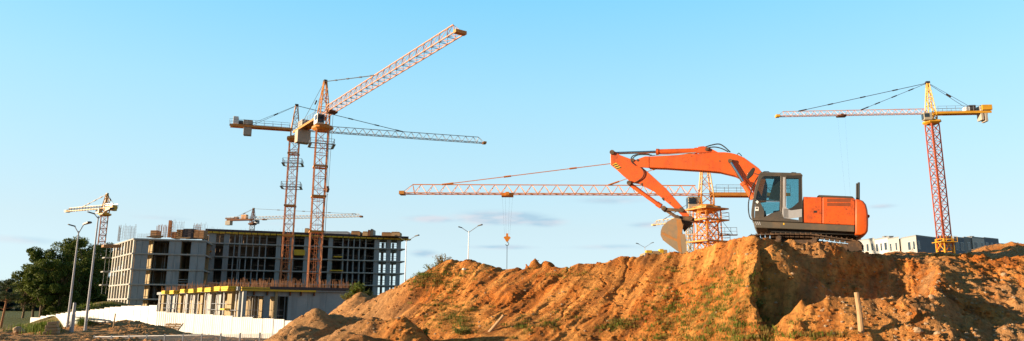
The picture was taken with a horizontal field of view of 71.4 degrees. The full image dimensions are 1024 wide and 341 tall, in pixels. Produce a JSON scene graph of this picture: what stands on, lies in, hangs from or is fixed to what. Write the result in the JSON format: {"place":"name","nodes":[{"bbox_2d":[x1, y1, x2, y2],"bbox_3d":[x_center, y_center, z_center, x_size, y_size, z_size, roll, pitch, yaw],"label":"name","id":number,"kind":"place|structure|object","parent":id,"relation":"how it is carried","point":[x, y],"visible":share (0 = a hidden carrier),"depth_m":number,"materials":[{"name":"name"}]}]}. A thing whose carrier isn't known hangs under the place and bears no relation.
{"place":"outdoors","nodes":[
{"label":"outdoors","id":0,"kind":"place"},
{"bbox_2d":[99,219,410,312],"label":"unfinished building","id":1,"kind":"structure","parent":0,"point":[153,267],"depth_m":155.30,"materials":[{"name":"concrete"}]},
{"bbox_2d":[0,236,1023,340],"bbox_3d":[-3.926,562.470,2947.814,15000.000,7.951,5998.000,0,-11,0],"label":"ground","id":2,"kind":"structure","parent":0,"point":[791,288],"depth_m":28.43,"materials":[{"name":"soil"}]},
{"bbox_2d":[0,278,28,327],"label":"pine tree","id":3,"kind":"object","parent":2,"relation":"on","point":[12,297],"visible":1,"depth_m":115.83,"materials":[{"name":"green plant"}]},
{"bbox_2d":[13,326,24,332],"bbox_3d":[-32.665,10.581,47.161,0.683,0.519,0.700,0,-11,0],"label":"boulder","id":4,"kind":"object","parent":2,"relation":"on","point":[16,329],"visible":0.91,"depth_m":46.93,"materials":[{"name":"stone"}]},
{"bbox_2d":[9,268,39,317],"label":"deciduous tree","id":5,"kind":"object","parent":2,"relation":"on","point":[24,302],"visible":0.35,"depth_m":168.54,"materials":[{"name":"green plant"}]},
{"bbox_2d":[10,246,61,316],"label":"deciduous tree","id":6,"kind":"object","parent":2,"relation":"on","point":[32,252],"visible":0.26,"depth_m":175.89,"materials":[{"name":"green plant"}]},
{"bbox_2d":[23,258,67,317],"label":"deciduous tree","id":7,"kind":"object","parent":2,"relation":"on","point":[31,282],"visible":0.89,"depth_m":166.59,"materials":[{"name":"green plant"}]},
{"bbox_2d":[0,314,97,334],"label":"tall grass","id":8,"kind":"structure","parent":2,"relation":"on","point":[34,327],"depth_m":44.63,"materials":[{"name":"green plant"}]},
{"bbox_2d":[43,321,60,333],"bbox_3d":[-27.718,9.475,42.903,0.784,0.776,0.691,4,-11,-18],"label":"stone stack","id":9,"kind":"object","parent":2,"relation":"on","point":[48,327],"visible":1,"depth_m":42.63,"materials":[{"name":"grey stone"}]},
{"bbox_2d":[35,238,79,314],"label":"deciduous tree","id":10,"kind":"object","parent":2,"relation":"on","point":[66,245],"visible":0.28,"depth_m":180.47,"materials":[{"name":"green plant"}]},
{"bbox_2d":[38,259,83,315],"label":"deciduous tree","id":11,"kind":"object","parent":2,"relation":"on","point":[65,289],"visible":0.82,"depth_m":168.46,"materials":[{"name":"green plant"}]},
{"bbox_2d":[69,303,75,331],"bbox_3d":[-27.756,9.340,45.011,0.260,1.933,0.260,0,-11,0],"label":"steel post","id":12,"kind":"object","parent":2,"relation":"on","point":[72,321],"visible":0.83,"depth_m":44.91,"materials":[{"name":"grey metal"}]},
{"bbox_2d":[56,237,92,302],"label":"deciduous tree","id":13,"kind":"object","parent":2,"relation":"on","point":[83,248],"visible":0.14,"depth_m":192.12,"materials":[{"name":"green plant"}]},
{"bbox_2d":[66,221,91,327],"bbox_3d":[-30.374,7.191,49.351,1.636,7.369,0.439,0,-11,0],"label":"street lamp","id":14,"kind":"object","parent":2,"relation":"on","point":[71,291],"visible":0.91,"depth_m":49.40,"materials":[{"name":"grey metal"}]},
{"bbox_2d":[58,258,100,313],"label":"deciduous tree","id":15,"kind":"object","parent":2,"relation":"on","point":[82,298],"visible":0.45,"depth_m":177.71,"materials":[{"name":"green plant"}]},
{"bbox_2d":[67,235,111,304],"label":"deciduous tree","id":16,"kind":"object","parent":2,"relation":"on","point":[96,268],"visible":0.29,"depth_m":185.20,"materials":[{"name":"green plant"}]},
{"bbox_2d":[64,193,117,256],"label":"tower crane","id":17,"kind":"object","parent":2,"relation":"on","point":[99,209],"visible":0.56,"depth_m":226.00,"materials":[{"name":"paint"}]},
{"bbox_2d":[30,304,157,326],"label":"sheet fence","id":18,"kind":"object","parent":2,"relation":"on","point":[141,314],"visible":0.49,"depth_m":86.38,"materials":[{"name":"metal"}]},
{"bbox_2d":[75,317,113,322],"bbox_3d":[-28.836,10.310,49.168,2.787,0.400,1.307,3,-11,-11],"label":"plank heap","id":19,"kind":"object","parent":2,"relation":"on","point":[97,319],"visible":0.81,"depth_m":48.82,"materials":[{"name":"wood"}]},
{"bbox_2d":[74,242,120,296],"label":"deciduous tree","id":20,"kind":"object","parent":2,"relation":"on","point":[99,247],"visible":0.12,"depth_m":196.71,"materials":[{"name":"green plant"}]},
{"bbox_2d":[84,207,113,329],"bbox_3d":[-27.263,6.434,46.446,1.736,8.113,0.439,0,-11,0],"label":"street lamp","id":21,"kind":"object","parent":2,"relation":"on","point":[89,291],"visible":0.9,"depth_m":46.51,"materials":[{"name":"grey metal"}]},
{"bbox_2d":[86,260,113,303],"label":"deciduous tree","id":22,"kind":"object","parent":2,"relation":"on","point":[102,298],"visible":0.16,"depth_m":186.45,"materials":[{"name":"green plant"}]},
{"bbox_2d":[76,301,130,319],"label":"bank grass","id":23,"kind":"structure","parent":2,"relation":"on","point":[91,306],"depth_m":118.76,"materials":[{"name":"green plant"}]},
{"bbox_2d":[100,254,122,300],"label":"deciduous tree","id":24,"kind":"object","parent":2,"relation":"on","point":[107,290],"visible":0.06,"depth_m":205.40,"materials":[{"name":"green plant"}]},
{"bbox_2d":[165,323,183,330],"bbox_3d":[-29.149,13.643,60.982,1.748,1.148,0.603,0,-11,0],"label":"pallet","id":25,"kind":"object","parent":2,"relation":"on","point":[169,324],"visible":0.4,"depth_m":61.18,"materials":[{"name":"brown wood"}]},
{"bbox_2d":[93,332,275,340],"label":"fence","id":26,"kind":"object","parent":2,"relation":"on","point":[216,335],"visible":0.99,"depth_m":33.29,"materials":[{"name":"metal"}]},
{"bbox_2d":[155,311,290,337],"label":"sheet fence","id":27,"kind":"object","parent":2,"relation":"on","point":[213,324],"visible":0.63,"depth_m":70.14,"materials":[{"name":"metal"}]},
{"bbox_2d":[157,278,363,332],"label":"podium building","id":28,"kind":"structure","parent":2,"relation":"on","point":[290,302],"depth_m":93.29,"materials":[{"name":"concrete"}]},
{"bbox_2d":[225,208,362,229],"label":"tower crane","id":29,"kind":"object","parent":2,"relation":"on","point":[244,217],"visible":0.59,"depth_m":280.28,"materials":[{"name":"metal"}]},
{"bbox_2d":[340,291,352,299],"bbox_3d":[-9.688,7.462,42.357,1.146,0.537,0.954,3,-11,-15],"label":"shrub","id":30,"kind":"object","parent":2,"relation":"on","point":[348,295],"visible":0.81,"depth_m":42.24,"materials":[{"name":"green plant"}]},
{"bbox_2d":[348,280,366,294],"bbox_3d":[-9.347,7.082,42.826,1.120,0.959,1.264,4,-11,-20],"label":"shrub","id":31,"kind":"object","parent":2,"relation":"on","point":[358,288],"visible":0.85,"depth_m":42.68,"materials":[{"name":"green plant"}]},
{"bbox_2d":[229,104,486,284],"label":"tower crane","id":32,"kind":"object","parent":2,"relation":"on","point":[248,126],"visible":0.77,"depth_m":148.20,"materials":[{"name":"paint"}]},
{"bbox_2d":[363,288,373,295],"bbox_3d":[-8.847,7.525,43.456,0.965,0.735,0.739,0,-11,0],"label":"shrub","id":33,"kind":"object","parent":2,"relation":"on","point":[367,292],"visible":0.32,"depth_m":43.39,"materials":[{"name":"green plant"}]},
{"bbox_2d":[292,24,466,287],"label":"tower crane","id":34,"kind":"object","parent":2,"relation":"on","point":[302,132],"visible":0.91,"depth_m":128.18,"materials":[{"name":"paint"}]},
{"bbox_2d":[394,234,418,281],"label":"street lamp","id":35,"kind":"object","parent":2,"relation":"on","point":[405,254],"visible":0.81,"depth_m":91.64,"materials":[{"name":"grey metal"}]},
{"bbox_2d":[420,327,429,335],"bbox_3d":[-3.286,6.033,26.582,0.549,0.394,0.640,0,-11,0],"label":"shrub","id":36,"kind":"object","parent":2,"relation":"on","point":[426,330],"visible":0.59,"depth_m":26.47,"materials":[{"name":"green plant"}]},
{"bbox_2d":[423,262,437,270],"bbox_3d":[-4.015,5.139,37.827,1.139,0.645,1.213,-7,-13,35],"label":"shrub","id":37,"kind":"object","parent":2,"relation":"on","point":[436,264],"visible":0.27,"depth_m":37.74,"materials":[{"name":"green plant"}]},
{"bbox_2d":[432,253,451,264],"bbox_3d":[-3.711,4.759,37.730,1.034,0.770,1.275,0,-11,0],"label":"shrub","id":38,"kind":"object","parent":2,"relation":"on","point":[441,259],"visible":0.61,"depth_m":37.63,"materials":[{"name":"green plant"}]},
{"bbox_2d":[451,325,470,333],"bbox_3d":[-2.029,6.445,28.697,1.013,0.419,0.824,9,-14,-39],"label":"shrub","id":39,"kind":"object","parent":2,"relation":"on","point":[463,329],"visible":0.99,"depth_m":28.65,"materials":[{"name":"green plant"}]},
{"bbox_2d":[458,224,482,258],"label":"street lamp","id":40,"kind":"object","parent":2,"relation":"on","point":[468,237],"visible":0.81,"depth_m":85.97,"materials":[{"name":"grey metal"}]},
{"bbox_2d":[488,315,504,331],"bbox_3d":[-0.655,6.162,28.416,0.731,0.818,0.146,-1,-11,9],"label":"log","id":41,"kind":"object","parent":2,"relation":"on","point":[493,327],"visible":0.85,"depth_m":28.38,"materials":[{"name":"brown wood"}]},
{"bbox_2d":[399,153,790,250],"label":"tower crane","id":42,"kind":"object","parent":2,"relation":"on","point":[696,205],"visible":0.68,"depth_m":96.06,"materials":[{"name":"metal"}]},
{"bbox_2d":[407,249,837,340],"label":"green grass","id":43,"kind":"structure","parent":2,"relation":"on","point":[673,310],"depth_m":26.84,"materials":[{"name":"green plant"}]},
{"bbox_2d":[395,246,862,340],"bbox_3d":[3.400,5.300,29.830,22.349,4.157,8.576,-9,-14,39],"label":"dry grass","id":44,"kind":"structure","parent":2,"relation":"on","point":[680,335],"depth_m":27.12,"materials":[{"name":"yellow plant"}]},
{"bbox_2d":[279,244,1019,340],"bbox_3d":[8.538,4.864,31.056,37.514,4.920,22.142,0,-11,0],"label":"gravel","id":45,"kind":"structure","parent":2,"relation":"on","point":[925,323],"depth_m":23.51,"materials":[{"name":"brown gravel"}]},
{"bbox_2d":[651,205,701,251],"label":"tower crane","id":46,"kind":"object","parent":2,"relation":"on","point":[688,237],"visible":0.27,"depth_m":250.37,"materials":[{"name":"metal"}]},
{"bbox_2d":[610,143,869,253],"bbox_3d":[10.245,1.375,33.368,11.291,5.452,3.240,-4,-11,20],"label":"excavator","id":47,"kind":"object","parent":2,"relation":"on","point":[842,219],"visible":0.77,"depth_m":32.20,"materials":[{"name":"metal"}]},
{"bbox_2d":[802,197,821,223],"bbox_3d":[13.481,1.970,32.097,0.811,1.191,2.967,-4,-11,20],"label":"side door","id":48,"kind":"structure","parent":47,"relation":"in","point":[812,206],"depth_m":30.74,"materials":[{"name":"orange metal"}]},
{"bbox_2d":[822,197,854,224],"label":"engine door","id":49,"kind":"structure","parent":47,"relation":"in","point":[837,211],"depth_m":30.37,"materials":[{"name":"metal"}]},
{"bbox_2d":[755,298,765,307],"bbox_3d":[8.534,4.617,24.875,0.614,0.448,0.765,0,-11,0],"label":"shrub","id":50,"kind":"object","parent":2,"relation":"on","point":[758,302],"visible":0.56,"depth_m":24.78,"materials":[{"name":"green plant"}]},
{"bbox_2d":[854,292,863,332],"bbox_3d":[9.977,4.133,20.436,0.198,1.266,0.167,3,-11,-16],"label":"wooden stake","id":51,"kind":"object","parent":2,"relation":"on","point":[858,302],"visible":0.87,"depth_m":20.40,"materials":[{"name":"brown wood"}]},
{"bbox_2d":[775,81,991,252],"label":"tower crane","id":52,"kind":"object","parent":2,"relation":"on","point":[981,112],"visible":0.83,"depth_m":135.35,"materials":[{"name":"metal"}]},
{"bbox_2d":[913,327,923,333],"bbox_3d":[11.528,4.549,20.232,0.284,0.197,0.281,0,-11,0],"label":"boulder","id":53,"kind":"object","parent":2,"relation":"on","point":[918,330],"visible":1,"depth_m":20.16,"materials":[{"name":"stone"}]},
{"bbox_2d":[0,0,1023,294],"label":"sky","id":54,"kind":"structure","parent":0,"point":[134,102],"materials":[{"name":"blue"}]},
{"bbox_2d":[640,249,672,255],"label":"formwork deck","id":55,"kind":"structure","parent":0,"point":[660,251],"depth_m":150.50,"materials":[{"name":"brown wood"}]},
{"bbox_2d":[859,235,1003,253],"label":"finished building","id":56,"kind":"structure","parent":0,"point":[912,243],"depth_m":168.87,"materials":[{"name":"beige paint"}]},
{"label":"lower ground","id":57,"kind":"structure","parent":0,"visible":0},
{"bbox_2d":[0,276,123,310],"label":"forest","id":58,"kind":"object","parent":57,"relation":"on","point":[10,305],"visible":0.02,"depth_m":342.52,"materials":[{"name":"green plant"}]}
]}

